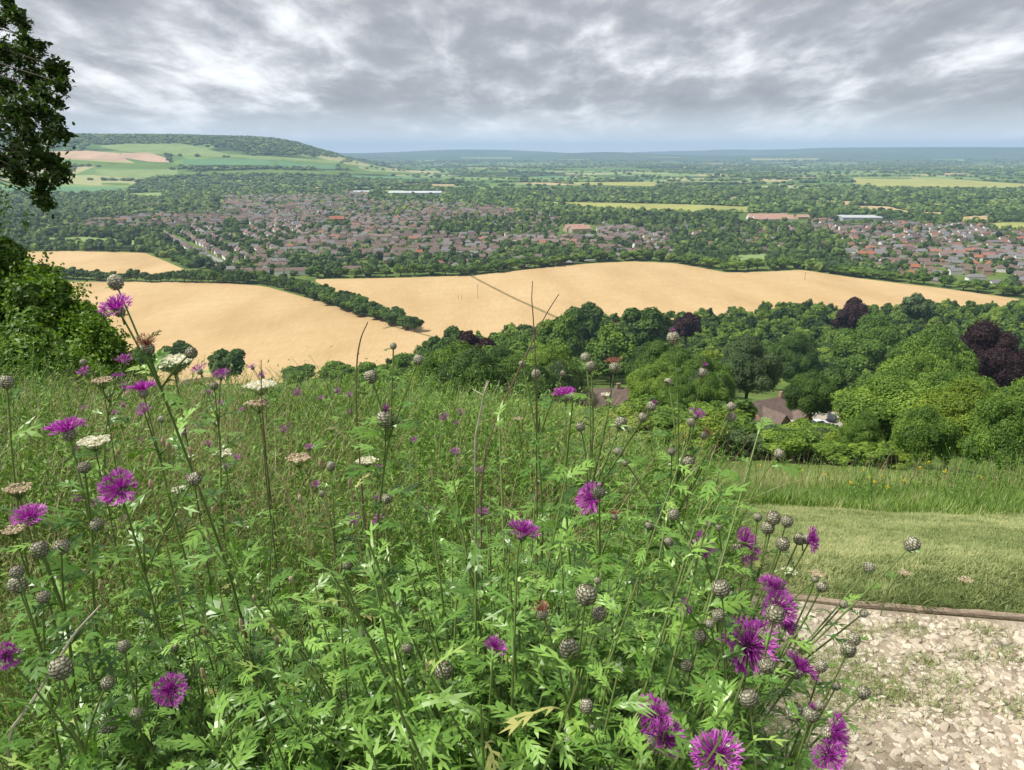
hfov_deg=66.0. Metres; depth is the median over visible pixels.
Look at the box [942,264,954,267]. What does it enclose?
house
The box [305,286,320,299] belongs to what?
hedgerow tree
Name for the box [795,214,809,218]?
hall
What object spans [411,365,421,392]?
broadleaf tree
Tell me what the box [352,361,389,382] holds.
broadleaf tree
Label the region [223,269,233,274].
hedgerow tree
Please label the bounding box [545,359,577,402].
broadleaf tree
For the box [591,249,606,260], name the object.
hedgerow tree
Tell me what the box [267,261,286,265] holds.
house
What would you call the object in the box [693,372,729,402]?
broadleaf tree
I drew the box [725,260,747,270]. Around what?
hedgerow tree
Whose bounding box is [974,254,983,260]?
house
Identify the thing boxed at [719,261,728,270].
hedgerow tree
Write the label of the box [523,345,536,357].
broadleaf tree
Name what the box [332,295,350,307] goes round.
hedgerow tree
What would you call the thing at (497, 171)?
field
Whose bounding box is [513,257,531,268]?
hedgerow tree
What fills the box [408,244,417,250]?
house
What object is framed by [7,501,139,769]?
greater knapweed
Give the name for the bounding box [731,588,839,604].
timber edging
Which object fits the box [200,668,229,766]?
plantain
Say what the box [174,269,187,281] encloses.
hedgerow tree
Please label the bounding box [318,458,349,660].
plantain
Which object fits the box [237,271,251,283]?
hedgerow tree
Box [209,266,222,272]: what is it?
hedgerow tree
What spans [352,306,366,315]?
hedgerow tree
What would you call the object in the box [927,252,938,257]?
house
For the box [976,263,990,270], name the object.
house
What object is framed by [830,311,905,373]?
broadleaf tree
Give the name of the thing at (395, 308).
hedgerow tree
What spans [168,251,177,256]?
hedgerow tree
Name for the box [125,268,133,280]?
hedgerow tree
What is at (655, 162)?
field
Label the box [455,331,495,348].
copper beech
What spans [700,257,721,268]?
hedgerow tree
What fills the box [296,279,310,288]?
hedgerow tree
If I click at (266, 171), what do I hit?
field
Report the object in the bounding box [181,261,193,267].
hedgerow tree
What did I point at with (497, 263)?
hedgerow tree
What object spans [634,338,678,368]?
broadleaf tree
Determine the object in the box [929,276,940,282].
house
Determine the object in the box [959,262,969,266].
house
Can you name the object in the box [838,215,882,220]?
warehouse
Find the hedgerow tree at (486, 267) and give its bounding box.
[479,264,492,272]
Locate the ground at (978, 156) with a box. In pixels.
[0,136,1023,621]
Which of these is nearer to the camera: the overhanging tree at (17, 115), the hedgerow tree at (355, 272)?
the overhanging tree at (17, 115)
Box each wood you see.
[0,185,1023,214]
[385,298,1023,382]
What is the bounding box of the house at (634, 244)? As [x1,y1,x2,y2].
[632,242,641,247]
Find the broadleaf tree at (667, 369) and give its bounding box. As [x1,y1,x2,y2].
[627,360,680,390]
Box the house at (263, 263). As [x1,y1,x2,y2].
[258,262,280,267]
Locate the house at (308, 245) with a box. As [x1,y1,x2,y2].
[305,242,322,248]
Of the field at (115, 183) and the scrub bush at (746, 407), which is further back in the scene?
the field at (115, 183)
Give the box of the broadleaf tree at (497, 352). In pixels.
[489,344,516,359]
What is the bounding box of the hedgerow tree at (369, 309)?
[366,305,382,318]
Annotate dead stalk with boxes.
[5,605,101,769]
[261,360,287,654]
[355,322,373,637]
[473,380,488,602]
[480,294,558,600]
[531,281,537,603]
[674,430,753,664]
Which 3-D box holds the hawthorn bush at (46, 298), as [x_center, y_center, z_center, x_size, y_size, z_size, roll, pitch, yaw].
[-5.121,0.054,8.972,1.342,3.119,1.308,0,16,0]
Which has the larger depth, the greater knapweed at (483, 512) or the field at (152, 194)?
the field at (152, 194)
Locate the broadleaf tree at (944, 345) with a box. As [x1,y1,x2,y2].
[886,323,980,373]
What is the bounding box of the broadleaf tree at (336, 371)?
[317,360,354,381]
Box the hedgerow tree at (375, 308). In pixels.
[368,306,380,319]
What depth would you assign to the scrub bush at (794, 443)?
84.45 m
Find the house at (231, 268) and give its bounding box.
[226,265,236,270]
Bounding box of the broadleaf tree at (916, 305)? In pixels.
[900,292,936,319]
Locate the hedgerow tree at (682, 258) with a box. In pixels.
[675,255,686,263]
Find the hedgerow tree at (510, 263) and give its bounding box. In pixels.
[504,258,517,269]
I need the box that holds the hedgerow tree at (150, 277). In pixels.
[143,274,156,281]
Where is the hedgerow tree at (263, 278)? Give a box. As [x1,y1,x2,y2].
[260,274,268,284]
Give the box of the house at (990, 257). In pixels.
[986,254,999,261]
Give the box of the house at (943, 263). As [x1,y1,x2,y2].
[938,261,951,264]
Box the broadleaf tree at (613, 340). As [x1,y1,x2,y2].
[585,322,638,387]
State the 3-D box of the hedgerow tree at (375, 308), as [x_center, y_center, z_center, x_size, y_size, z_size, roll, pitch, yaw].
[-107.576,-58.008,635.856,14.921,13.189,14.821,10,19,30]
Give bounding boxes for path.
[471,276,556,317]
[739,597,1023,769]
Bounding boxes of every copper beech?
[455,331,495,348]
[673,312,701,341]
[832,296,869,329]
[959,317,1023,387]
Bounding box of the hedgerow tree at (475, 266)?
[468,262,482,273]
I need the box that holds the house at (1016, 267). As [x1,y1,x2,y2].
[1009,264,1019,270]
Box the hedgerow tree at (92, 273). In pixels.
[90,269,99,279]
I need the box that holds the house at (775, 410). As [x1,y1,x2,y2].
[752,391,812,423]
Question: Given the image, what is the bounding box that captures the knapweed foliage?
[0,401,832,769]
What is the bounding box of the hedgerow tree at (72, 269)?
[64,266,75,278]
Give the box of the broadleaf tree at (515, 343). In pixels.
[490,332,540,350]
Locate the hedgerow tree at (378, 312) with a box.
[374,308,388,316]
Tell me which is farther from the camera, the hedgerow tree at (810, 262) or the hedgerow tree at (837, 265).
the hedgerow tree at (810, 262)
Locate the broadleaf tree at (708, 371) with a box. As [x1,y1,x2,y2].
[686,369,724,384]
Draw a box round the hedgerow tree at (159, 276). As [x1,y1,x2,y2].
[154,272,163,281]
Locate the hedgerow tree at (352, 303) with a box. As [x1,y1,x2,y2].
[346,297,364,309]
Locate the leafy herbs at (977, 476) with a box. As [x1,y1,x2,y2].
[735,439,1023,501]
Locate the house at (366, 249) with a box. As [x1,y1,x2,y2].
[361,248,371,252]
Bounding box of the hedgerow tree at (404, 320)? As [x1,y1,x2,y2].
[400,316,411,328]
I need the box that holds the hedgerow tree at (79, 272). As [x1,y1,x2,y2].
[75,268,85,279]
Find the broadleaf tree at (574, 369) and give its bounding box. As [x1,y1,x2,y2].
[571,363,577,375]
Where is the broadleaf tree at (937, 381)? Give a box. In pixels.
[915,371,979,392]
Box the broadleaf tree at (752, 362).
[720,333,783,398]
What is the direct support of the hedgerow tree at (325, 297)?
on the ground at (978, 156)
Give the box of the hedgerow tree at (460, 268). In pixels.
[453,265,471,274]
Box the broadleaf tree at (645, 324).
[622,306,674,345]
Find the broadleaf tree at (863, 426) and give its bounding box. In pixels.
[837,409,884,463]
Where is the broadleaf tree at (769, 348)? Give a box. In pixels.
[765,345,782,378]
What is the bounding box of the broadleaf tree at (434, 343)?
[420,335,454,352]
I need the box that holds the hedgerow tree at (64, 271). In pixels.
[61,269,68,278]
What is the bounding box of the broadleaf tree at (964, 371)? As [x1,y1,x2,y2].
[937,369,984,379]
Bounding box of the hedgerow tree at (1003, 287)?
[991,282,1019,294]
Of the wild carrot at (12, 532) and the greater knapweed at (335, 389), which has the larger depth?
the greater knapweed at (335, 389)
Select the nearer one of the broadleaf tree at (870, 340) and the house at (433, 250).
the broadleaf tree at (870, 340)
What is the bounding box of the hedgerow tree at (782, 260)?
[778,256,788,268]
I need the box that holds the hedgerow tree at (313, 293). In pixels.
[308,288,325,300]
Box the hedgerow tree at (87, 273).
[83,270,91,279]
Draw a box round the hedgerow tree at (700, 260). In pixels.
[696,257,704,266]
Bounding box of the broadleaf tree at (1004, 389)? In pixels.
[1000,386,1013,392]
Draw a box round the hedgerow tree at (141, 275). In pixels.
[138,272,148,281]
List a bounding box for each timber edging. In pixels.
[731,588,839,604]
[840,599,1023,619]
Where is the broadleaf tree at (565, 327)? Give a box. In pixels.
[535,312,585,357]
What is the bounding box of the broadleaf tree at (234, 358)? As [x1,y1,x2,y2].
[207,348,245,388]
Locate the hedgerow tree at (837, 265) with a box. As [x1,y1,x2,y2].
[829,263,843,270]
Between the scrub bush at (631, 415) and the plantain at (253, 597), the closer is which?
the plantain at (253, 597)
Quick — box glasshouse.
[388,191,441,194]
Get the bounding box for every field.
[0,186,143,192]
[27,251,185,273]
[49,237,133,244]
[51,151,125,161]
[61,159,174,167]
[67,281,443,384]
[96,169,176,177]
[101,143,223,156]
[102,183,128,184]
[121,152,168,162]
[130,192,160,195]
[183,158,335,168]
[183,169,340,173]
[224,154,336,162]
[282,159,357,167]
[316,261,1018,338]
[324,170,425,174]
[343,175,442,179]
[357,190,402,191]
[432,184,455,185]
[434,164,508,164]
[461,157,511,158]
[469,171,528,171]
[537,176,567,177]
[553,202,747,211]
[556,168,648,169]
[572,182,656,185]
[597,162,682,163]
[623,175,698,176]
[737,254,765,263]
[751,158,818,160]
[853,177,1023,187]
[861,206,907,211]
[926,199,1021,201]
[930,159,963,160]
[936,173,969,174]
[962,215,988,221]
[992,222,1023,228]
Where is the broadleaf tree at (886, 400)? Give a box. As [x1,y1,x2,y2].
[828,375,934,452]
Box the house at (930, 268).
[926,265,938,272]
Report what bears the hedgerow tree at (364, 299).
on the ground at (978, 156)
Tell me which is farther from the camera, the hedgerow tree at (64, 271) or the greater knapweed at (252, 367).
the hedgerow tree at (64, 271)
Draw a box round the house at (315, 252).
[300,250,317,254]
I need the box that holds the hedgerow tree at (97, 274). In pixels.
[93,271,105,280]
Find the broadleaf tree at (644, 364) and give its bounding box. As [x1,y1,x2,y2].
[627,361,650,391]
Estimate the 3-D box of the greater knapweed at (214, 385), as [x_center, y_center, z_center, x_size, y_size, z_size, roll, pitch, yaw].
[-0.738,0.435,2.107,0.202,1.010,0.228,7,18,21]
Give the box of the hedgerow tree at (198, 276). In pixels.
[196,273,203,280]
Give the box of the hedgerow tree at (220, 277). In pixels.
[216,274,228,282]
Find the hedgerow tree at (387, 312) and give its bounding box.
[381,310,392,323]
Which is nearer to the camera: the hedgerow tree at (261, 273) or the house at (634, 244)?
the hedgerow tree at (261, 273)
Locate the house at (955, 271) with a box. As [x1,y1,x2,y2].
[946,268,963,274]
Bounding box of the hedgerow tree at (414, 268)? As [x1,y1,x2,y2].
[407,263,423,275]
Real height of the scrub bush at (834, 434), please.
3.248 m
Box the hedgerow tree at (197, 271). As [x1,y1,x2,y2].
[190,269,202,272]
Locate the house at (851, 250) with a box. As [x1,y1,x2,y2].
[845,247,856,253]
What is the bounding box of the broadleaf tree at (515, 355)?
[508,353,521,358]
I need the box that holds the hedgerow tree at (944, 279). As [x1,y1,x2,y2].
[938,275,956,286]
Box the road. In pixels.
[196,248,222,261]
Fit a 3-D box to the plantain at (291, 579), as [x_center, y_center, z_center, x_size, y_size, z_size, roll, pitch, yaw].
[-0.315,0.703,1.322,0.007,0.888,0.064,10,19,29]
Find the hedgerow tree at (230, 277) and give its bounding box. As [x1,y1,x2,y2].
[225,273,234,282]
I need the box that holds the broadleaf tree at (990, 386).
[976,375,1006,399]
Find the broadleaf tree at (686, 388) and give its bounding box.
[655,374,699,407]
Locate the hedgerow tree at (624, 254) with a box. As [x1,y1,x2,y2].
[619,250,629,257]
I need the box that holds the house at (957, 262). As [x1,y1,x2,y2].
[945,259,963,264]
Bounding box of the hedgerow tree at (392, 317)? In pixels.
[383,310,404,324]
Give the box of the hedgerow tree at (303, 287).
[300,284,314,296]
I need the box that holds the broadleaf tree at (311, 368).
[281,364,315,385]
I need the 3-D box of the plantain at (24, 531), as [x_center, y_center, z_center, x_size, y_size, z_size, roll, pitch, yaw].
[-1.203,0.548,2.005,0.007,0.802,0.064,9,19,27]
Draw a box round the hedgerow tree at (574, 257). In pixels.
[569,254,578,263]
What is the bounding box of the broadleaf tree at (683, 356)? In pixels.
[656,348,692,369]
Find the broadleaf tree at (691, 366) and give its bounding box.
[680,353,733,396]
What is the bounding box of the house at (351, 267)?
[342,265,361,272]
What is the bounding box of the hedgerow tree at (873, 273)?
[867,270,888,278]
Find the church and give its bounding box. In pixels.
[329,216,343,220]
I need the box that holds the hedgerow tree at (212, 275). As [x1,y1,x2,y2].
[205,271,221,281]
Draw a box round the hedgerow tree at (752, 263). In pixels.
[743,259,757,270]
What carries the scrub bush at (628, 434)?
on the ground at (978, 156)
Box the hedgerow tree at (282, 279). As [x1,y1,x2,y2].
[277,275,287,289]
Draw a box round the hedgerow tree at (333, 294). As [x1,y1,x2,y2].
[330,292,339,305]
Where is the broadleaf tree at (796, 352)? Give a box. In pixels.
[769,331,821,381]
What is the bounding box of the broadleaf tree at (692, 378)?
[688,375,697,381]
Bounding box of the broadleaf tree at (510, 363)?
[497,356,532,398]
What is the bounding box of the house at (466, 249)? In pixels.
[458,247,472,251]
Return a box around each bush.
[0,186,63,325]
[0,252,108,344]
[0,319,117,408]
[52,301,147,393]
[130,347,158,376]
[558,409,586,418]
[573,405,605,412]
[580,407,603,412]
[589,413,624,445]
[598,404,617,409]
[605,401,633,413]
[609,402,650,415]
[609,407,656,433]
[624,432,650,451]
[627,395,657,406]
[643,427,674,449]
[650,407,674,418]
[652,414,701,439]
[667,401,689,412]
[667,407,702,418]
[672,417,727,452]
[688,401,731,416]
[702,411,728,420]
[708,400,723,407]
[714,429,752,453]
[716,413,757,435]
[722,397,741,415]
[733,398,758,416]
[742,433,772,456]
[760,424,777,431]
[760,429,812,456]
[768,427,820,457]
[781,417,812,427]
[783,422,822,432]
[783,428,823,457]
[793,421,823,427]
[809,438,851,464]
[813,421,839,428]
[814,427,832,432]
[815,437,854,458]
[821,425,834,429]
[823,429,854,459]
[846,440,895,463]
[878,446,912,469]
[885,440,894,446]
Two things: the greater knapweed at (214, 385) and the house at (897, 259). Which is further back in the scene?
the house at (897, 259)
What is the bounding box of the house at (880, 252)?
[876,251,887,254]
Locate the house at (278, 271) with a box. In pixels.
[274,267,283,274]
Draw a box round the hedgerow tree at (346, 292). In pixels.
[338,290,351,294]
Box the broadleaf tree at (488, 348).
[470,345,511,354]
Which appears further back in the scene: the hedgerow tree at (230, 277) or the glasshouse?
the glasshouse
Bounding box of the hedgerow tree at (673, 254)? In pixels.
[668,252,675,260]
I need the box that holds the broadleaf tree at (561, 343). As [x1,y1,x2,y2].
[528,338,572,358]
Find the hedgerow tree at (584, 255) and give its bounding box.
[577,251,591,261]
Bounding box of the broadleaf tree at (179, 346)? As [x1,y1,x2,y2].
[155,340,191,381]
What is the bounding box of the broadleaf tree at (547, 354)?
[520,343,578,386]
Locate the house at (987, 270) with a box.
[981,266,993,274]
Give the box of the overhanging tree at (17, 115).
[0,0,79,218]
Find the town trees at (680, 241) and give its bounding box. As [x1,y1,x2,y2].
[0,208,1023,294]
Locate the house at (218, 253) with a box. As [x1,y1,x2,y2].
[216,250,227,257]
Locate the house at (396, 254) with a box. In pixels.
[386,252,403,256]
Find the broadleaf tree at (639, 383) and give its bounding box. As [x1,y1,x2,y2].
[625,366,667,398]
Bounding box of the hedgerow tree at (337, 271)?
[331,266,344,277]
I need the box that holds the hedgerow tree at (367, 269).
[361,263,376,276]
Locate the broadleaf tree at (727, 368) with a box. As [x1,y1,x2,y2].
[711,360,735,398]
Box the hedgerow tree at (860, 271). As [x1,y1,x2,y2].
[848,267,871,276]
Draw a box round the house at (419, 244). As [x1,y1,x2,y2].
[415,242,432,246]
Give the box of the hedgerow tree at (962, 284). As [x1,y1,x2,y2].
[955,281,972,290]
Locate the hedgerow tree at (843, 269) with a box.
[834,266,854,274]
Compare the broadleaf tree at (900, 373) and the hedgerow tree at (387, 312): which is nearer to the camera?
the broadleaf tree at (900, 373)
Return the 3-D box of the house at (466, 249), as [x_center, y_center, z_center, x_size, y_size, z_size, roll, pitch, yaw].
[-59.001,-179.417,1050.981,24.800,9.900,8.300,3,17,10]
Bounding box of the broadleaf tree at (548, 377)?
[508,364,556,402]
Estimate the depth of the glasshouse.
2480.07 m
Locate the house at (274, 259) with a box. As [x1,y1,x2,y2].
[269,257,287,261]
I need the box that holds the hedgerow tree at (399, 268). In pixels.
[393,263,406,275]
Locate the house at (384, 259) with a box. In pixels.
[383,256,393,263]
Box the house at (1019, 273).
[1014,271,1023,276]
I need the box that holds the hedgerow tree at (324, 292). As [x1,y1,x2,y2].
[318,289,331,303]
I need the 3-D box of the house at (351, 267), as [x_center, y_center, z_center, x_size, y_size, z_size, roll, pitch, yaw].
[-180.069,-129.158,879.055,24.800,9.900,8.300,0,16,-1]
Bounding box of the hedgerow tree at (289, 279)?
[284,277,294,289]
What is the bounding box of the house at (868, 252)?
[857,250,875,254]
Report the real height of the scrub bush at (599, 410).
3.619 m
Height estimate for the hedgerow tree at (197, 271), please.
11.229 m
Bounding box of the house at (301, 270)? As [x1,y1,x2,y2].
[284,266,306,274]
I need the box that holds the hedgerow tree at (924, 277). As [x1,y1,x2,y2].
[916,272,934,284]
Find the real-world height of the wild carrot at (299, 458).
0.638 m
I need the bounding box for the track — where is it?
[383,326,432,336]
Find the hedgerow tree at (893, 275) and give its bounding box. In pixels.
[882,272,904,280]
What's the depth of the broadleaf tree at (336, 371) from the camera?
357.69 m
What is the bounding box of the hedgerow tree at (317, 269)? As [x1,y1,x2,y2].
[308,264,324,277]
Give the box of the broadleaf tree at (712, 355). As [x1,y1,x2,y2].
[700,349,722,361]
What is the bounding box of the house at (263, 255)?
[255,253,266,257]
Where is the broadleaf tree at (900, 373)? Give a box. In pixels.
[852,367,924,389]
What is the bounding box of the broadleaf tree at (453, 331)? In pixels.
[441,325,464,341]
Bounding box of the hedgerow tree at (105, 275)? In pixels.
[101,272,109,278]
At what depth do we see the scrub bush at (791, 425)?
99.75 m
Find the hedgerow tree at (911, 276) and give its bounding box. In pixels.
[905,272,918,282]
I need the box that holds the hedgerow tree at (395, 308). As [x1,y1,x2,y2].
[389,306,405,314]
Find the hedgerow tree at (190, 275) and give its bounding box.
[183,272,196,281]
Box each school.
[563,224,590,232]
[746,213,794,220]
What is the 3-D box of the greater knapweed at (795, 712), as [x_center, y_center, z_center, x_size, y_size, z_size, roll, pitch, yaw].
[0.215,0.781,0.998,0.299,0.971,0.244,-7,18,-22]
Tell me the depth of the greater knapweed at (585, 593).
0.94 m
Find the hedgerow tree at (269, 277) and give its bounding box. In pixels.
[267,275,272,285]
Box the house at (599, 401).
[577,383,628,407]
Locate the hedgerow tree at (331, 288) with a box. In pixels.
[324,286,334,291]
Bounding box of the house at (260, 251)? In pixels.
[255,250,265,253]
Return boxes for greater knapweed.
[0,375,83,754]
[0,565,101,769]
[0,640,147,769]
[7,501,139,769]
[38,414,182,768]
[70,493,88,553]
[72,352,137,536]
[73,498,111,579]
[89,466,226,755]
[97,274,302,714]
[100,639,195,768]
[107,409,125,436]
[107,514,130,552]
[118,402,128,428]
[123,379,235,664]
[128,411,153,466]
[167,427,190,483]
[169,644,203,687]
[173,473,211,550]
[180,363,256,592]
[190,390,215,438]
[210,396,243,465]
[215,453,253,521]
[222,460,251,535]
[239,386,340,456]
[248,363,301,455]
[270,424,304,483]
[286,480,334,554]
[293,437,328,514]
[305,461,370,659]
[316,395,337,444]
[327,627,376,768]
[328,512,374,603]
[332,392,350,433]
[335,343,423,706]
[354,514,391,605]
[357,460,391,548]
[359,494,382,557]
[397,436,424,511]
[401,633,506,761]
[417,506,432,559]
[439,408,463,456]
[447,448,472,510]
[465,506,502,568]
[472,467,496,539]
[489,519,551,646]
[505,360,572,644]
[508,577,626,769]
[522,353,657,653]
[543,386,618,662]
[555,481,634,749]
[563,691,689,769]
[605,327,713,660]
[613,400,742,647]
[644,507,922,767]
[677,510,820,731]
[677,573,820,769]
[678,596,879,769]
[688,687,850,769]
[699,448,804,647]
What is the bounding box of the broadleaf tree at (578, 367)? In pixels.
[574,363,584,380]
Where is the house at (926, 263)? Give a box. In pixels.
[923,260,937,267]
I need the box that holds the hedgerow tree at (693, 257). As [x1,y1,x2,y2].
[685,253,700,264]
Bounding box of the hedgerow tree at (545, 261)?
[538,257,550,265]
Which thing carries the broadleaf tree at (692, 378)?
on the ground at (978, 156)
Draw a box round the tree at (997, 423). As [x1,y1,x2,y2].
[958,395,1023,479]
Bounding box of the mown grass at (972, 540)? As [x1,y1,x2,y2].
[723,502,1023,618]
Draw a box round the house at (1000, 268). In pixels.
[994,264,1005,271]
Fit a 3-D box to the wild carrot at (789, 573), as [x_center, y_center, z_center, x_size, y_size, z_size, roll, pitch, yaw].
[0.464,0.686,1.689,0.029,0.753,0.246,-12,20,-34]
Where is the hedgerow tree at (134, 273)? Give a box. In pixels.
[130,269,139,281]
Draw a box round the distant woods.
[0,132,1023,188]
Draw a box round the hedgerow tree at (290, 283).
[285,280,296,291]
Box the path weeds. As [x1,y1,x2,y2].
[748,613,1023,769]
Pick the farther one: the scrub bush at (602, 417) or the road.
the road
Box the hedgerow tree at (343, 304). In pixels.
[339,301,349,310]
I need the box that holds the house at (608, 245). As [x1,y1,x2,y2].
[597,243,615,247]
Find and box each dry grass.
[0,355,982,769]
[680,443,1023,494]
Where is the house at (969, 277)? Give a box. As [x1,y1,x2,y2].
[965,274,987,280]
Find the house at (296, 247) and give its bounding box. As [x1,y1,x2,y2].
[287,246,305,249]
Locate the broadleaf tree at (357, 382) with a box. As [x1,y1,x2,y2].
[343,377,369,397]
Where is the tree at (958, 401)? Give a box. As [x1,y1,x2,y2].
[912,374,990,471]
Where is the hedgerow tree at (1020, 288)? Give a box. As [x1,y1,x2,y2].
[1015,284,1023,292]
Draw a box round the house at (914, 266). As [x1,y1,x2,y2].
[910,263,919,269]
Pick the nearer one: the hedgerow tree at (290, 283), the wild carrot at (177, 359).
the wild carrot at (177, 359)
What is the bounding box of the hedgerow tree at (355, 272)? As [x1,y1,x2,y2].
[350,269,361,276]
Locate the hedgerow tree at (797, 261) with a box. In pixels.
[789,258,803,268]
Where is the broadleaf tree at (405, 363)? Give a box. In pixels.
[394,350,431,372]
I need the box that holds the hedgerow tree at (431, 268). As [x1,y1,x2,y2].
[420,263,437,274]
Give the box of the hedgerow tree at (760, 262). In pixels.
[753,258,765,269]
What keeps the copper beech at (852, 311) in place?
on the ground at (978, 156)
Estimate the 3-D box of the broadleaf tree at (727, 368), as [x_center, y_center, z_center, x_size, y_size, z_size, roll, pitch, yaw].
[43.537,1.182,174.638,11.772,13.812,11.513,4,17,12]
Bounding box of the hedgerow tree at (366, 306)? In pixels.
[360,301,378,312]
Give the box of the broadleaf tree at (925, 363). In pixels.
[875,351,958,374]
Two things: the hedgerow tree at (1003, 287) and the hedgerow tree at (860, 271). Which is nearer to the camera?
the hedgerow tree at (1003, 287)
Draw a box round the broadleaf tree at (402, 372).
[368,368,415,395]
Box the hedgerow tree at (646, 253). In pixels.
[639,249,653,259]
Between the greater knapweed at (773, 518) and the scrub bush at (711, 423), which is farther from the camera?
the scrub bush at (711, 423)
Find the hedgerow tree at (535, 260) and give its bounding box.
[529,256,541,267]
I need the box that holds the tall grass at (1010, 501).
[717,464,1023,515]
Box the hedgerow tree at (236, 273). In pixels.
[234,271,240,283]
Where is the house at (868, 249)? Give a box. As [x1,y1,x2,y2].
[861,247,872,250]
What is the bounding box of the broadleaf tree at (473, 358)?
[434,345,510,400]
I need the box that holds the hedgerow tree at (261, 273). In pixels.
[256,270,268,283]
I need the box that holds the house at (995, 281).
[989,279,1000,283]
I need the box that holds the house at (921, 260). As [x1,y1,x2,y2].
[917,257,930,264]
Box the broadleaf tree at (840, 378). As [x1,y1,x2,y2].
[822,366,857,391]
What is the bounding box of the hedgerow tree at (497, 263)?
[490,258,504,271]
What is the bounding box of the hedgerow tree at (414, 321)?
[406,316,424,330]
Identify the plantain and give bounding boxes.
[0,460,48,614]
[83,569,119,672]
[98,579,135,693]
[98,584,119,641]
[117,450,157,603]
[148,479,208,733]
[161,437,210,658]
[166,441,216,666]
[187,446,243,716]
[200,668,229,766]
[203,627,220,680]
[211,506,241,633]
[239,618,272,757]
[252,595,270,666]
[274,636,291,704]
[284,491,302,568]
[288,576,315,705]
[298,494,329,681]
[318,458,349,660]
[345,544,360,624]
[348,478,370,628]
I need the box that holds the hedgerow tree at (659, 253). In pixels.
[653,249,665,260]
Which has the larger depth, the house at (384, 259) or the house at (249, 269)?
the house at (384, 259)
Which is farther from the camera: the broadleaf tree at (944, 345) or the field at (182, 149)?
the field at (182, 149)
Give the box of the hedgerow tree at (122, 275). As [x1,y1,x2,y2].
[118,273,129,280]
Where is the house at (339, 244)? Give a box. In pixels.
[336,241,342,247]
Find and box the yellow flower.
[156,587,164,639]
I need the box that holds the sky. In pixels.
[0,0,1023,152]
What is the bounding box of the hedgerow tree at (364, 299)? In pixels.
[355,295,368,302]
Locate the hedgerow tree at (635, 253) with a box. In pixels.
[629,249,643,259]
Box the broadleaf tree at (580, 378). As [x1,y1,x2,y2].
[570,362,583,387]
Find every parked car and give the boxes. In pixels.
[811,419,828,423]
[825,414,836,421]
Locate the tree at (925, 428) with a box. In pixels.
[890,404,961,475]
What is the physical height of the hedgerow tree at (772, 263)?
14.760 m
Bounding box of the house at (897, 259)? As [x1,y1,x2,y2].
[881,257,902,261]
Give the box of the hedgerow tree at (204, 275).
[201,271,208,281]
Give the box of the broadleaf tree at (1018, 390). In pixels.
[1003,377,1023,401]
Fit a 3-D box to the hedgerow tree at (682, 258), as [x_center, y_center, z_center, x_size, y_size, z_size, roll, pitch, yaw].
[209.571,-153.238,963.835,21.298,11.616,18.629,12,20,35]
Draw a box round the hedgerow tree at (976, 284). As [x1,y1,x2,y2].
[964,279,990,291]
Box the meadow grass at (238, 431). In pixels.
[0,363,918,769]
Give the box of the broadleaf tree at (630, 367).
[623,339,652,376]
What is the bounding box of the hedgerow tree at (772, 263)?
[765,259,778,269]
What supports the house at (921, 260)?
on the ground at (978, 156)
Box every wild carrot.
[0,524,74,728]
[1,481,72,698]
[75,434,138,666]
[90,376,126,535]
[154,353,221,655]
[171,485,202,578]
[211,448,238,529]
[241,379,277,584]
[244,399,281,591]
[285,452,312,533]
[354,455,378,495]
[513,416,524,471]
[600,392,611,487]
[735,569,825,682]
[755,566,797,615]
[880,568,911,615]
[925,575,973,597]
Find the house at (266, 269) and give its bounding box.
[256,267,269,274]
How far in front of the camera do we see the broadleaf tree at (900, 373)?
132.88 m
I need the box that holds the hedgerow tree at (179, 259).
[176,257,188,262]
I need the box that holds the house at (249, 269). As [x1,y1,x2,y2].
[240,267,253,271]
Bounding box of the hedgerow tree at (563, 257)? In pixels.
[556,253,570,261]
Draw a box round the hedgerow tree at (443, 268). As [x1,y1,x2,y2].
[437,263,455,274]
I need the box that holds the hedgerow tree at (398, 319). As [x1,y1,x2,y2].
[397,314,406,327]
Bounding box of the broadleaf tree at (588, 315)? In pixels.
[563,301,603,338]
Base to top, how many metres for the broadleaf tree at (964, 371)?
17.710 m
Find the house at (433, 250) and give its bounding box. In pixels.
[428,248,438,253]
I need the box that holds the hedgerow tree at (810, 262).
[801,259,815,269]
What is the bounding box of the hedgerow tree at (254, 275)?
[252,270,257,279]
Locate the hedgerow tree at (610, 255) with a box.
[606,251,617,260]
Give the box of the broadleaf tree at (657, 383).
[650,372,678,394]
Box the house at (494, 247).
[489,245,499,249]
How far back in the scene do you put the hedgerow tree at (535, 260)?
912.23 m
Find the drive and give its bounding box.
[790,411,842,426]
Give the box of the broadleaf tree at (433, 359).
[416,340,469,395]
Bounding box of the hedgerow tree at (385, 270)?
[379,267,393,276]
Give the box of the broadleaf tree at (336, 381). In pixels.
[321,378,361,399]
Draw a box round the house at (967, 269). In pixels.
[962,265,973,273]
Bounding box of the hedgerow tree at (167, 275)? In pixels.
[162,271,171,281]
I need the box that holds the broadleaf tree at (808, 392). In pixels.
[782,369,838,419]
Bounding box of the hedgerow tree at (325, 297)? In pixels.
[320,293,331,304]
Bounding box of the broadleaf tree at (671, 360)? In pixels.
[648,357,682,372]
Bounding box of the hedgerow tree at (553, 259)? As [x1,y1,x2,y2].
[549,255,561,265]
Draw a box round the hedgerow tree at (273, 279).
[271,276,277,286]
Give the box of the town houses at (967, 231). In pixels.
[70,190,1023,258]

